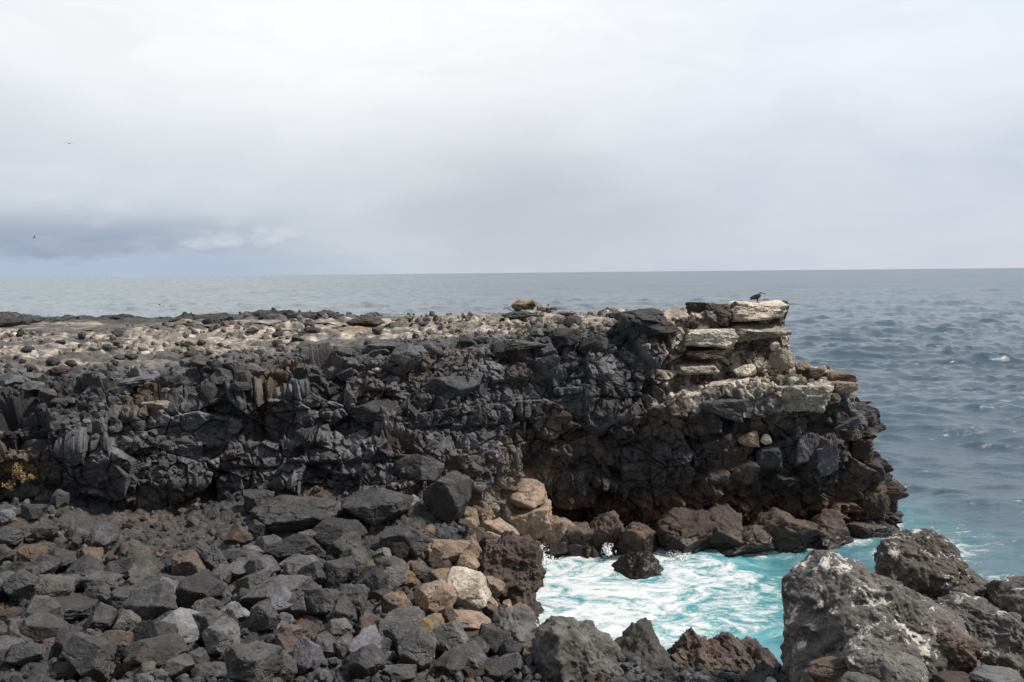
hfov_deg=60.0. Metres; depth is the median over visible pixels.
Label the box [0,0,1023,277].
sky
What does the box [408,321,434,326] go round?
flat rock
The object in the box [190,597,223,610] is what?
boulder
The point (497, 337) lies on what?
boulder
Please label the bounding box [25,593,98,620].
boulder
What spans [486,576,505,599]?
boulder
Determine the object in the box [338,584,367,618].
boulder
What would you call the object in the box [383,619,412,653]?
boulder
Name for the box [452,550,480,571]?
boulder
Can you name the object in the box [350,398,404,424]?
cliff block
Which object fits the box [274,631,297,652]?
boulder
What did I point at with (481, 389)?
cliff block
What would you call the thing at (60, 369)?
boulder
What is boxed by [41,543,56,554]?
boulder
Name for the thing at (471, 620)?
boulder
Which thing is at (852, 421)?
cliff block
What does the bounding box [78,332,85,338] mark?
boulder
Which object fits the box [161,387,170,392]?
stone
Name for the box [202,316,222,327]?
boulder
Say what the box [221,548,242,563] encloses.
boulder
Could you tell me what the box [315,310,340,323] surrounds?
boulder
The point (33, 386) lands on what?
boulder
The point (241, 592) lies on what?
boulder
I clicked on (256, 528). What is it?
boulder
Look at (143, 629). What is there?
boulder
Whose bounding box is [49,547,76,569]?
boulder
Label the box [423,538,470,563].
boulder
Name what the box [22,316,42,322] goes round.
boulder
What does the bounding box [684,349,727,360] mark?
flat rock
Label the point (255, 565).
boulder
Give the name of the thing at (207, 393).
boulder
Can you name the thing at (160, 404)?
cliff block
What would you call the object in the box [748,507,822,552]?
boulder
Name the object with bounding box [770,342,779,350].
stone
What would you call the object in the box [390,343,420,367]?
boulder
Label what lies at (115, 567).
stone
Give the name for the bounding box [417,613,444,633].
boulder
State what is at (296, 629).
boulder
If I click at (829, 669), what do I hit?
boulder
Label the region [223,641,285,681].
boulder
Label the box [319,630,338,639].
stone
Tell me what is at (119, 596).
boulder
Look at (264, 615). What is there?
boulder
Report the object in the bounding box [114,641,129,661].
stone
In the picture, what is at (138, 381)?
flat rock
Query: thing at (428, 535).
boulder
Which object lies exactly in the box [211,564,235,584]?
boulder
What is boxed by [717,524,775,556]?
boulder
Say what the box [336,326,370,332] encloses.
boulder
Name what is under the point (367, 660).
boulder
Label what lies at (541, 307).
boulder
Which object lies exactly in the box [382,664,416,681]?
boulder
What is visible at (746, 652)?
boulder
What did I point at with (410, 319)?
shrub
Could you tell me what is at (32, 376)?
boulder
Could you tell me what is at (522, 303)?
boulder
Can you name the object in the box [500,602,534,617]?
boulder
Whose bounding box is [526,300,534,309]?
shrub
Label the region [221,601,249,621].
boulder
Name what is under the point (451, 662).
boulder
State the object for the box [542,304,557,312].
shrub
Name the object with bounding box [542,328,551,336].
boulder
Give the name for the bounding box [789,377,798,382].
stone
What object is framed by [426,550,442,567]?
boulder
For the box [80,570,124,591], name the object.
boulder
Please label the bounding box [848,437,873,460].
cliff block
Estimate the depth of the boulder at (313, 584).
28.44 m
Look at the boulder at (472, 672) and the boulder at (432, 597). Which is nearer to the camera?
the boulder at (472, 672)
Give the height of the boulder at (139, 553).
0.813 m
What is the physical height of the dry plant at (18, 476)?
0.823 m
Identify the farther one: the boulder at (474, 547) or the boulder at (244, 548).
the boulder at (474, 547)
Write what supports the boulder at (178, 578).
on the shore ground at (82, 519)
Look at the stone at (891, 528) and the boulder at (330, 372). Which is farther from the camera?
the stone at (891, 528)
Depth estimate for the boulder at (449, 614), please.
27.61 m
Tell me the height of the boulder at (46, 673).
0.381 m
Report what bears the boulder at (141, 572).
on the shore ground at (82, 519)
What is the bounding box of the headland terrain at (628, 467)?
[0,298,908,558]
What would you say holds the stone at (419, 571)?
on the shore ground at (82, 519)
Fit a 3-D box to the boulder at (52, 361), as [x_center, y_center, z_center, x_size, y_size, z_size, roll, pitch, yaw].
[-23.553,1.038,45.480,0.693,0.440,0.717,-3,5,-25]
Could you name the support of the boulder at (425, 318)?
on the headland terrain at (628, 467)
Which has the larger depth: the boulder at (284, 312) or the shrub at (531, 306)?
the boulder at (284, 312)
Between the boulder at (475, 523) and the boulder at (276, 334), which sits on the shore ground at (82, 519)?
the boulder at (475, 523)
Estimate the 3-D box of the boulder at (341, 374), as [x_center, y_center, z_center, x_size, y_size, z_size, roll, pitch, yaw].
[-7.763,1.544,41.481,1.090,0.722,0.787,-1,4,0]
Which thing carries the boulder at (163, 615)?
on the shore ground at (82, 519)
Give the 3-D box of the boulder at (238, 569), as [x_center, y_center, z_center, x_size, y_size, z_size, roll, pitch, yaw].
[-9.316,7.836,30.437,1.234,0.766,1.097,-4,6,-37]
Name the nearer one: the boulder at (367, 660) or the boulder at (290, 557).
the boulder at (367, 660)
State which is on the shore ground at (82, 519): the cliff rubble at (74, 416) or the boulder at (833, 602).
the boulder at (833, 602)
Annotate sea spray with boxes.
[535,540,727,626]
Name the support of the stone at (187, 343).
on the headland terrain at (628, 467)
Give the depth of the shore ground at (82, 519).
34.52 m
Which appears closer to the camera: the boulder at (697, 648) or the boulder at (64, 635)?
the boulder at (64, 635)
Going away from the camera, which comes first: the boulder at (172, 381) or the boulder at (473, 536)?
the boulder at (473, 536)
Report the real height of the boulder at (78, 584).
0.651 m
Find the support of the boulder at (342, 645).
on the shore ground at (82, 519)
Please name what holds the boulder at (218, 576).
on the shore ground at (82, 519)
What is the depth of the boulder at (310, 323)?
59.27 m
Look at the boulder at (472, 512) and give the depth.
38.85 m
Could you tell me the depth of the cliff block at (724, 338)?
46.63 m
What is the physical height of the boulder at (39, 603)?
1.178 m
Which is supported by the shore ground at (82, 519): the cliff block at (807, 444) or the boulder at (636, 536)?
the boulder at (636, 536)
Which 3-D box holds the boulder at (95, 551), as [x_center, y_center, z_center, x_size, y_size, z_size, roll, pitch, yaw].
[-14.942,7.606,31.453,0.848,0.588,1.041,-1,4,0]
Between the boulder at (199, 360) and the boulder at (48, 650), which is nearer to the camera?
the boulder at (48, 650)
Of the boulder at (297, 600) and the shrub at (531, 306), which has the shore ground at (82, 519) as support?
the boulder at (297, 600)
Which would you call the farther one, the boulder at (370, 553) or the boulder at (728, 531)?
the boulder at (728, 531)
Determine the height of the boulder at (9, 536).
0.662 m
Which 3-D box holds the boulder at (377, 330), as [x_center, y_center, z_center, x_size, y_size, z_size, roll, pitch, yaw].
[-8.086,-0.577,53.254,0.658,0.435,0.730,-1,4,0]
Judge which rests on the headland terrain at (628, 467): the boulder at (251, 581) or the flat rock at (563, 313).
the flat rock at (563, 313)
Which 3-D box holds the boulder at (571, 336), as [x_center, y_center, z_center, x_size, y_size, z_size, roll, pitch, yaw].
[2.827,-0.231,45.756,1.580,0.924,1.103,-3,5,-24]
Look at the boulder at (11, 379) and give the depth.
38.99 m
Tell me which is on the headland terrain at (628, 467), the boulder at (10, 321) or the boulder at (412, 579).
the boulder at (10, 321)
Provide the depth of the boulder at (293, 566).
30.16 m
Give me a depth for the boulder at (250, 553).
30.89 m
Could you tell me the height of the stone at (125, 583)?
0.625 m
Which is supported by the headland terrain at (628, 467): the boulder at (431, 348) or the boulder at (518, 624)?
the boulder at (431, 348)
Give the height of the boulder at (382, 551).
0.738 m
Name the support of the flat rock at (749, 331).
on the headland terrain at (628, 467)
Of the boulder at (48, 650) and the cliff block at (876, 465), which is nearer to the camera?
the boulder at (48, 650)
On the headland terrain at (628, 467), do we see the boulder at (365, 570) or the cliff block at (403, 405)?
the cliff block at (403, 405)
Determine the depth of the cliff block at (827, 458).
45.33 m
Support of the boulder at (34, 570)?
on the shore ground at (82, 519)
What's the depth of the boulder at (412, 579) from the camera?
30.80 m
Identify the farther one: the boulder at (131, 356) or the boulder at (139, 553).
the boulder at (131, 356)
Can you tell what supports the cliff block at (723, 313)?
on the headland terrain at (628, 467)
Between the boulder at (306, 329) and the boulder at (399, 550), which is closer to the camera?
the boulder at (399, 550)
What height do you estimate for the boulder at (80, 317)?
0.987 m
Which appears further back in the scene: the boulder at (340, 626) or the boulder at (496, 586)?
the boulder at (496, 586)
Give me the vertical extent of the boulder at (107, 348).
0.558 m
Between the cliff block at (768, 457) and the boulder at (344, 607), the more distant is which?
the cliff block at (768, 457)
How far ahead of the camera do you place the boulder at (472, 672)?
24.70 m
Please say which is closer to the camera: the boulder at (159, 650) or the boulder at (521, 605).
the boulder at (159, 650)
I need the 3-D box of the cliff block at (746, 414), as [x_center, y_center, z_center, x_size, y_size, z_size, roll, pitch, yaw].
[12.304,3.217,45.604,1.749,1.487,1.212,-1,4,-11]
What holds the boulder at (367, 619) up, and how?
on the shore ground at (82, 519)
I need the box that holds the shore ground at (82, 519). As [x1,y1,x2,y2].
[0,481,870,681]
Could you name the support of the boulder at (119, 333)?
on the headland terrain at (628, 467)
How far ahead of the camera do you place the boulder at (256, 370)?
38.95 m
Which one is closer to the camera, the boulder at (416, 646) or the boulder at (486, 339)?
the boulder at (416, 646)
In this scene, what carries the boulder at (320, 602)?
on the shore ground at (82, 519)
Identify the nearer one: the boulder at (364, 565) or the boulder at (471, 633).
the boulder at (471, 633)
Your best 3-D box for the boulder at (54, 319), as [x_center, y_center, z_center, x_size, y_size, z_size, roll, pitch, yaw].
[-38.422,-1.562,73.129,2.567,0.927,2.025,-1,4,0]
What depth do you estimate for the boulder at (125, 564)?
29.62 m
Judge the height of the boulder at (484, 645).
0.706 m
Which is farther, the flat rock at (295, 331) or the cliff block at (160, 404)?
the flat rock at (295, 331)
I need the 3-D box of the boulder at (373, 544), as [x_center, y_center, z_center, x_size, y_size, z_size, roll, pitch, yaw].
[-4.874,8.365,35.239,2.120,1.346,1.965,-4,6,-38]
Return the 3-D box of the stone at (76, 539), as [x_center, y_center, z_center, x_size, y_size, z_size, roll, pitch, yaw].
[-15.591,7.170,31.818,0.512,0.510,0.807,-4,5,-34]
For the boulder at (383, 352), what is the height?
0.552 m
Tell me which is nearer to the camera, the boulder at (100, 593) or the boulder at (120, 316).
the boulder at (100, 593)
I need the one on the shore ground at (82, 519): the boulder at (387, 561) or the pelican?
the boulder at (387, 561)
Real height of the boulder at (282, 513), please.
1.481 m
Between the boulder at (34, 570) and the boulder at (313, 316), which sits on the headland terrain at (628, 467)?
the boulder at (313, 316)
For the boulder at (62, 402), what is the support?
on the headland terrain at (628, 467)
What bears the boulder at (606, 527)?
on the shore ground at (82, 519)
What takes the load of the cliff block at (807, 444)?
on the headland terrain at (628, 467)
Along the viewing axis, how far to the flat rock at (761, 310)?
47.77 m
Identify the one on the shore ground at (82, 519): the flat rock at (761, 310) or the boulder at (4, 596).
the boulder at (4, 596)
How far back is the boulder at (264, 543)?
32.90 m
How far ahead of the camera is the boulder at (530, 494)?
42.73 m
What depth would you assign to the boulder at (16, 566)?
28.96 m
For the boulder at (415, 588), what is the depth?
30.35 m
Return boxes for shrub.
[406,315,414,321]
[503,306,525,311]
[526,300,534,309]
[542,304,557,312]
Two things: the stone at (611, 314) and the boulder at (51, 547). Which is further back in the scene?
the stone at (611, 314)
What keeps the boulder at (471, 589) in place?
on the shore ground at (82, 519)
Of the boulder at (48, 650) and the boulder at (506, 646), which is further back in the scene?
the boulder at (506, 646)
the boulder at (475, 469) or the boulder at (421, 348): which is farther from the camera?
the boulder at (421, 348)
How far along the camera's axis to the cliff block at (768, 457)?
44.99 m
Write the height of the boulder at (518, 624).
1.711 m
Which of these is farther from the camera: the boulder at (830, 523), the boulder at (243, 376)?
the boulder at (830, 523)
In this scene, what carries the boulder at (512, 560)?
on the shore ground at (82, 519)
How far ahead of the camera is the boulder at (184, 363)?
42.98 m
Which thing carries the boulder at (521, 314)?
on the headland terrain at (628, 467)
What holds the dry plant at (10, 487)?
on the shore ground at (82, 519)
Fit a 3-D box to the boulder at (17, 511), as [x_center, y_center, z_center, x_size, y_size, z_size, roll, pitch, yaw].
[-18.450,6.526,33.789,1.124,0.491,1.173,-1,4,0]
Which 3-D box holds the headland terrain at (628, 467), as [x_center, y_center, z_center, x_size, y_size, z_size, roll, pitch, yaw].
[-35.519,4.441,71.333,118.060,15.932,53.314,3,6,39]
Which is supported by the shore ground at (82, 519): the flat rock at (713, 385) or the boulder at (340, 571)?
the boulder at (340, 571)
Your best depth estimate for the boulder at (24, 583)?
27.11 m
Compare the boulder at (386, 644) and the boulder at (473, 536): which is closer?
the boulder at (386, 644)
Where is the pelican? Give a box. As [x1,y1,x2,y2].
[750,292,764,301]
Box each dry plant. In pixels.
[2,479,16,490]
[10,462,25,479]
[23,474,33,481]
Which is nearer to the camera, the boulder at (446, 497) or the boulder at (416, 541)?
the boulder at (416, 541)
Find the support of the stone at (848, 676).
on the shore ground at (82, 519)
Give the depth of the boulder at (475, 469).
39.95 m
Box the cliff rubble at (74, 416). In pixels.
[0,307,855,501]
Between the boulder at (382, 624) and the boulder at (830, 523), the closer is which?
the boulder at (382, 624)
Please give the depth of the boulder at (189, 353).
46.20 m
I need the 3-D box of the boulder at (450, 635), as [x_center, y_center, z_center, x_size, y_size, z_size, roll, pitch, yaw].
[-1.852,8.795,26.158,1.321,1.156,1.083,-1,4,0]
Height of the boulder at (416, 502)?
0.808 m
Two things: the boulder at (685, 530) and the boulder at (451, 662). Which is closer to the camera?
the boulder at (451, 662)
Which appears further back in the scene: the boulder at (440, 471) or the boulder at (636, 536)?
the boulder at (636, 536)
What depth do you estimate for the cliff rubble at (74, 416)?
42.52 m
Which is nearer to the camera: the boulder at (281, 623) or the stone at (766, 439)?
the boulder at (281, 623)
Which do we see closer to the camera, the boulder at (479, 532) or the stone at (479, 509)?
the boulder at (479, 532)
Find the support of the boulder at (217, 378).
on the headland terrain at (628, 467)
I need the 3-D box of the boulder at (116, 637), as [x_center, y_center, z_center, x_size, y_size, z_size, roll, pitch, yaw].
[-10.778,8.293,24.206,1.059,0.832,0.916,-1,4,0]
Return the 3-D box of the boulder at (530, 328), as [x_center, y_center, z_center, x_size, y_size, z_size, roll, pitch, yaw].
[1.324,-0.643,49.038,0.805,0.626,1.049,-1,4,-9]
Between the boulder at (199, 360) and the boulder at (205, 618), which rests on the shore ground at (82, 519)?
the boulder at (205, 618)
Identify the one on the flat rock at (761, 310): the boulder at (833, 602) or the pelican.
the pelican
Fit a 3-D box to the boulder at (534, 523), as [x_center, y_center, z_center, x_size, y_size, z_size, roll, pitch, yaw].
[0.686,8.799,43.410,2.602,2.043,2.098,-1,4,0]
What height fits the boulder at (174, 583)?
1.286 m
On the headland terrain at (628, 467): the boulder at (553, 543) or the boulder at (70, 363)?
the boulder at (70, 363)
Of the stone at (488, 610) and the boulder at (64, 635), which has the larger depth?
the stone at (488, 610)
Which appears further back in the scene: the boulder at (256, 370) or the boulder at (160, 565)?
the boulder at (256, 370)
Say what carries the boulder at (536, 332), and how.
on the headland terrain at (628, 467)
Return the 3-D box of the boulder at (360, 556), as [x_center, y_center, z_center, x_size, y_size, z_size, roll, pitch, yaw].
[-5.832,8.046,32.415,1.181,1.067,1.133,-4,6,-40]
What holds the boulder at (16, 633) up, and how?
on the shore ground at (82, 519)
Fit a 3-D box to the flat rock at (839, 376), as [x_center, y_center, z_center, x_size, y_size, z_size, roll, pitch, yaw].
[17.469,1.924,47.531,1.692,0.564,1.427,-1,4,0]
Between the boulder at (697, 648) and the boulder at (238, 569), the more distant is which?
the boulder at (238, 569)
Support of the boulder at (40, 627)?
on the shore ground at (82, 519)
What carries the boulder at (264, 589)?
on the shore ground at (82, 519)
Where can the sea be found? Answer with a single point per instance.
(932, 360)
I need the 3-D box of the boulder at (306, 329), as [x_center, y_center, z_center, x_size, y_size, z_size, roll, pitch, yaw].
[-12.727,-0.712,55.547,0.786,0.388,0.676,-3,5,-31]
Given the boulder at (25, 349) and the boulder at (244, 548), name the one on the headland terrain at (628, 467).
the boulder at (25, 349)
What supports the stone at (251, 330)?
on the headland terrain at (628, 467)
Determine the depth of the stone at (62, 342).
52.94 m
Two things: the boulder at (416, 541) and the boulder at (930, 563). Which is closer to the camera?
the boulder at (930, 563)
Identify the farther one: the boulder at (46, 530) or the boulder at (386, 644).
the boulder at (46, 530)
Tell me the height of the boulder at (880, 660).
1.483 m
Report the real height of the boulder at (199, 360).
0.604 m
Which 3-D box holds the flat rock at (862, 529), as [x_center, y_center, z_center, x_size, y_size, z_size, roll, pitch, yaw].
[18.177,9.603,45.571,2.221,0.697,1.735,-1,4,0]
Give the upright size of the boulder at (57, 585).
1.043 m
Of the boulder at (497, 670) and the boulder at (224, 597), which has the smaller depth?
the boulder at (497, 670)
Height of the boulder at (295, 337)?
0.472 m
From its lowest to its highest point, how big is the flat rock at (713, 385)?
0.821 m
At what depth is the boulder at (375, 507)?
36.39 m
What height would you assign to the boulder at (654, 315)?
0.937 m
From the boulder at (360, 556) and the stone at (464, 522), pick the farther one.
the stone at (464, 522)
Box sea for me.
[0,268,1023,664]
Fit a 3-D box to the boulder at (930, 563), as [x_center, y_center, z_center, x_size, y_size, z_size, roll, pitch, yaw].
[13.312,7.397,27.863,3.480,2.640,3.461,-4,6,-41]
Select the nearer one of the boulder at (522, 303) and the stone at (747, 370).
the stone at (747, 370)
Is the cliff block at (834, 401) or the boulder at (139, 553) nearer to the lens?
the boulder at (139, 553)
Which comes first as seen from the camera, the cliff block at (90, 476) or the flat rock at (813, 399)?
the cliff block at (90, 476)
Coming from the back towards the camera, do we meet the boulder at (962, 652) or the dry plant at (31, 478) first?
the dry plant at (31, 478)
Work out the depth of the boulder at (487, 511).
41.05 m
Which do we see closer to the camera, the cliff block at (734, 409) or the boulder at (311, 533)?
the boulder at (311, 533)
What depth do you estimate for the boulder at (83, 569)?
28.95 m
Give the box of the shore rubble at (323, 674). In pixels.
[0,479,1016,681]
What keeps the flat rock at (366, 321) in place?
on the headland terrain at (628, 467)
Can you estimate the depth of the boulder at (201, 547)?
31.30 m
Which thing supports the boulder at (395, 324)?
on the headland terrain at (628, 467)
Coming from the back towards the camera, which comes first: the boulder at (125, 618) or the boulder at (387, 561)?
the boulder at (387, 561)
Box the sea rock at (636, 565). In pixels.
[611,551,663,579]
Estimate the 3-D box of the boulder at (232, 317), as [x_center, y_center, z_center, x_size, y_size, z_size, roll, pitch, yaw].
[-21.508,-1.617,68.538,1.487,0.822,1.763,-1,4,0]
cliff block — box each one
[21,439,47,465]
[81,469,112,488]
[140,400,169,409]
[169,436,196,447]
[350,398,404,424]
[399,399,421,420]
[420,376,477,399]
[472,370,487,396]
[683,328,738,348]
[685,302,733,323]
[701,397,748,422]
[737,431,759,446]
[742,391,765,417]
[755,442,782,470]
[792,433,819,466]
[815,432,837,476]
[825,393,840,410]
[832,415,860,433]
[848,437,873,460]
[854,458,884,484]
[861,488,889,520]
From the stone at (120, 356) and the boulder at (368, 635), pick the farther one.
the stone at (120, 356)
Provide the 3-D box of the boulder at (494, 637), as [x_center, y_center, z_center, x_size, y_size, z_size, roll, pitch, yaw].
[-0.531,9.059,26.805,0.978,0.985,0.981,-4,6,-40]
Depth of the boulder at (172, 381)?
38.60 m
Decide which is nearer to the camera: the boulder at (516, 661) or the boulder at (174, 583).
the boulder at (516, 661)
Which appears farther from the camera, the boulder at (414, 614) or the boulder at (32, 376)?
the boulder at (32, 376)
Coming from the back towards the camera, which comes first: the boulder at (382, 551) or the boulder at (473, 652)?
the boulder at (382, 551)
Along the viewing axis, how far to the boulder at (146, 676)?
21.63 m
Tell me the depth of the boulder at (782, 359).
46.93 m
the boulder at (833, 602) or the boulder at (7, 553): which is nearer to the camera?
the boulder at (833, 602)
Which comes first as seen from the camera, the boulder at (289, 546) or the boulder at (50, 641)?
the boulder at (50, 641)
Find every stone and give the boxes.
[0,509,15,525]
[0,625,8,635]
[55,340,65,344]
[69,533,82,548]
[103,562,123,573]
[113,354,125,359]
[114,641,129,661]
[118,580,130,587]
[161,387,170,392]
[180,341,194,346]
[247,327,258,333]
[271,339,282,345]
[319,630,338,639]
[372,367,381,371]
[409,562,427,580]
[433,559,451,568]
[458,519,471,526]
[471,505,482,515]
[482,604,497,617]
[608,311,617,317]
[733,364,756,376]
[761,434,771,444]
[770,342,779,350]
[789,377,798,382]
[794,362,811,373]
[801,368,824,379]
[837,671,879,681]
[876,522,897,533]
[932,671,973,681]
[969,664,1023,681]
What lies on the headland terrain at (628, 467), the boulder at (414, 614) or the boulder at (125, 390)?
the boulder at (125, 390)
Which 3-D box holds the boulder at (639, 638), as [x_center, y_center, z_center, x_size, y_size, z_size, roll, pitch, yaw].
[4.045,9.769,26.458,2.384,2.142,2.946,-1,4,0]
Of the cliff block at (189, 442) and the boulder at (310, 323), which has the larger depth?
the boulder at (310, 323)
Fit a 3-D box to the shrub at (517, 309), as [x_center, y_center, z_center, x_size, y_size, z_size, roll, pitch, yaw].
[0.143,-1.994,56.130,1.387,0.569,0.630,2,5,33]
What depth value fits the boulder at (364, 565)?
31.21 m
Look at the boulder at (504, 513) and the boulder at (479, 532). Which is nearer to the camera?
the boulder at (479, 532)
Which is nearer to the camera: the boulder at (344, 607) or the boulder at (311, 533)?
the boulder at (344, 607)
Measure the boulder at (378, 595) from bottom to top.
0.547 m
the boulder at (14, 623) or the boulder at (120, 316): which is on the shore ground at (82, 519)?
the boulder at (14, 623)
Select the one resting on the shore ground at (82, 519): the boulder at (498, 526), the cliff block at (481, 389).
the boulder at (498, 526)
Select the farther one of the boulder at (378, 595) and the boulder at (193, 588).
the boulder at (378, 595)
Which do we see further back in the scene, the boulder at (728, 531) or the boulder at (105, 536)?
the boulder at (728, 531)
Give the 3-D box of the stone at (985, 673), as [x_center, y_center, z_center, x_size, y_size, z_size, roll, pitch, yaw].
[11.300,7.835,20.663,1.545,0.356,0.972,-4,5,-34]
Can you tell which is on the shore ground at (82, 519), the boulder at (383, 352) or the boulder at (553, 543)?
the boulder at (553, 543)
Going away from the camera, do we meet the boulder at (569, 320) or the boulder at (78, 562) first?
the boulder at (78, 562)
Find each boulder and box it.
[0,317,31,326]
[0,374,24,386]
[0,485,34,500]
[0,526,25,545]
[0,544,15,564]
[0,570,14,602]
[0,607,23,623]
[0,635,24,649]
[0,647,18,669]
[2,561,32,571]
[2,569,39,603]
[5,642,45,666]
[8,616,24,633]
[9,629,33,642]
[13,508,20,517]
[16,544,47,563]
[16,565,39,576]
[17,610,64,643]
[20,504,46,520]
[20,595,64,618]
[20,642,50,662]
[21,346,34,352]
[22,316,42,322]
[22,373,40,380]
[22,376,30,381]
[22,381,44,392]
[24,364,34,371]
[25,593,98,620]
[31,521,58,540]
[32,554,60,574]
[37,574,76,596]
[38,388,56,402]
[41,317,64,322]
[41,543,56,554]
[41,637,54,649]
[43,669,61,681]
[46,357,60,364]
[46,365,68,374]
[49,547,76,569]
[50,397,67,407]
[50,489,69,508]
[50,661,77,678]
[52,624,79,656]
[58,640,115,661]
[61,632,110,681]
[63,574,83,590]
[64,360,75,366]
[66,554,101,573]
[74,562,103,590]
[75,315,95,320]
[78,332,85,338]
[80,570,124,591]
[81,547,103,558]
[82,522,119,553]
[83,384,98,393]
[83,584,110,606]
[83,602,117,631]
[100,630,133,650]
[102,344,118,351]
[109,313,133,319]
[109,584,139,609]
[110,341,124,345]
[111,330,123,336]
[111,608,141,630]
[113,555,140,574]
[119,385,133,394]
[122,579,177,620]
[123,632,188,666]
[125,354,137,359]
[125,549,148,557]
[127,559,158,585]
[130,620,178,641]
[135,670,154,681]
[140,554,164,571]
[151,572,185,581]
[153,610,173,620]
[157,576,178,599]
[159,652,195,679]
[161,555,171,573]
[162,375,184,387]
[162,607,200,643]
[163,548,182,558]
[168,317,192,327]
[171,549,205,575]
[175,569,225,608]
[179,358,194,366]
[183,350,197,356]
[183,540,209,561]
[187,647,209,673]
[188,354,208,367]
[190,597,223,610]
[191,661,226,679]
[192,608,228,639]
[198,381,217,405]
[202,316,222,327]
[202,545,228,569]
[202,616,240,655]
[209,371,230,387]
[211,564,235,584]
[212,573,222,581]
[217,589,231,605]
[220,643,245,657]
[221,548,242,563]
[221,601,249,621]
[223,315,244,320]
[223,524,253,545]
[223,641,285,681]
[225,608,238,623]
[229,382,253,390]
[230,557,249,578]
[232,370,253,381]
[235,568,270,591]
[236,588,253,611]
[239,574,311,604]
[241,545,263,552]
[241,549,262,557]
[243,488,274,513]
[243,554,280,576]
[245,364,265,377]
[248,519,267,538]
[248,599,280,631]
[249,494,337,532]
[251,311,268,316]
[254,534,281,557]
[258,314,275,319]
[263,634,275,643]
[265,533,325,560]
[265,586,293,612]
[272,332,282,336]
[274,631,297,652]
[276,620,288,628]
[277,310,295,315]
[277,624,301,635]
[279,554,302,567]
[279,612,294,622]
[281,649,297,681]
[283,554,319,574]
[286,312,310,318]
[287,588,307,614]
[291,334,304,341]
[293,636,327,675]
[298,529,317,539]
[299,561,326,588]
[302,588,339,617]
[303,326,314,331]
[304,321,314,326]
[306,580,317,588]
[307,313,315,319]
[310,328,320,332]
[312,517,367,549]
[312,633,335,657]
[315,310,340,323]
[323,366,338,378]
[323,556,356,588]
[324,618,351,635]
[326,596,356,623]
[327,531,361,556]
[332,346,352,356]
[334,634,351,659]
[335,367,355,381]
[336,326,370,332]
[338,548,369,574]
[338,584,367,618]
[341,487,413,526]
[348,625,381,654]
[349,643,386,679]
[354,565,383,583]
[356,567,388,599]
[357,560,375,576]
[357,611,384,634]
[362,536,379,550]
[366,549,374,560]
[370,588,392,601]
[371,349,389,356]
[372,328,382,333]
[373,547,391,557]
[374,555,407,569]
[376,591,412,612]
[376,618,403,636]
[379,525,431,556]
[380,637,392,651]
[382,321,406,327]
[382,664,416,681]
[383,566,406,587]
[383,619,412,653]
[384,606,424,627]
[388,542,408,559]
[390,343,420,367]
[393,454,443,485]
[397,627,436,670]
[401,570,417,587]
[406,561,423,569]
[411,494,420,507]
[411,583,423,592]
[413,579,456,616]
[414,345,426,353]
[416,340,441,356]
[416,488,424,507]
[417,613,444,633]
[422,470,471,522]
[423,316,430,321]
[423,532,438,538]
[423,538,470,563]
[425,455,442,482]
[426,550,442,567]
[428,568,449,581]
[431,619,468,654]
[433,649,466,673]
[437,607,457,622]
[446,566,491,610]
[448,641,486,667]
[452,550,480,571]
[454,609,490,629]
[457,506,479,522]
[459,337,474,346]
[461,662,485,679]
[462,533,476,539]
[463,526,486,545]
[464,517,479,526]
[464,536,481,555]
[464,630,478,639]
[466,461,482,477]
[466,636,489,654]
[475,336,490,342]
[477,623,508,656]
[478,530,545,610]
[479,501,492,520]
[480,518,519,534]
[480,539,497,550]
[481,595,497,609]
[482,658,515,681]
[485,531,500,539]
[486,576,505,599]
[490,340,506,360]
[491,333,505,343]
[494,505,510,524]
[498,606,536,642]
[499,478,547,508]
[499,639,523,656]
[499,652,523,673]
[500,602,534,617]
[501,311,534,318]
[502,598,512,607]
[511,299,537,309]
[511,498,551,539]
[528,324,541,330]
[528,328,543,336]
[530,615,623,681]
[534,515,575,554]
[536,304,550,311]
[538,343,557,356]
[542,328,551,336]
[551,328,581,345]
[561,521,592,555]
[563,315,580,326]
[578,335,610,353]
[589,510,624,548]
[613,308,667,323]
[613,318,680,339]
[614,617,678,678]
[616,521,656,553]
[625,313,634,319]
[651,507,718,555]
[667,627,735,669]
[707,503,743,548]
[713,631,782,670]
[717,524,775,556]
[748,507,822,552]
[769,348,794,370]
[780,550,980,681]
[807,656,847,681]
[808,508,853,549]
[842,635,931,681]
[873,528,989,601]
[933,591,1023,678]
[936,628,983,673]
[986,576,1023,619]
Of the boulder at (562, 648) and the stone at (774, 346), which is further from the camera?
the stone at (774, 346)
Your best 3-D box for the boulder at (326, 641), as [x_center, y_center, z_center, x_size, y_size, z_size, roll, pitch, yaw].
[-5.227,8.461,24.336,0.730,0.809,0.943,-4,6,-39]
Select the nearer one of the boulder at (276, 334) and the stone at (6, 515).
the stone at (6, 515)
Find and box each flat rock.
[119,373,159,386]
[272,328,305,333]
[346,316,384,326]
[361,341,401,353]
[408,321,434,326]
[504,339,546,349]
[558,311,575,315]
[675,360,719,374]
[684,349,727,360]
[704,376,749,389]
[723,322,792,342]
[726,300,788,321]
[777,385,833,412]
[822,371,857,381]
[831,380,857,393]
[845,521,888,537]
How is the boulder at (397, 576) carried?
on the shore ground at (82, 519)
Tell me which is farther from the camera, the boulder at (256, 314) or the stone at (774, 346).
the boulder at (256, 314)
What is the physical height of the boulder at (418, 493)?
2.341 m
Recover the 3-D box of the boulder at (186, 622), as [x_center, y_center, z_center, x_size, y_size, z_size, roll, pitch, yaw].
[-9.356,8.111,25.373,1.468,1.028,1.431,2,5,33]
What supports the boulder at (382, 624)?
on the shore ground at (82, 519)
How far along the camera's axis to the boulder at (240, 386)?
38.10 m
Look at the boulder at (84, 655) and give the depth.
22.36 m

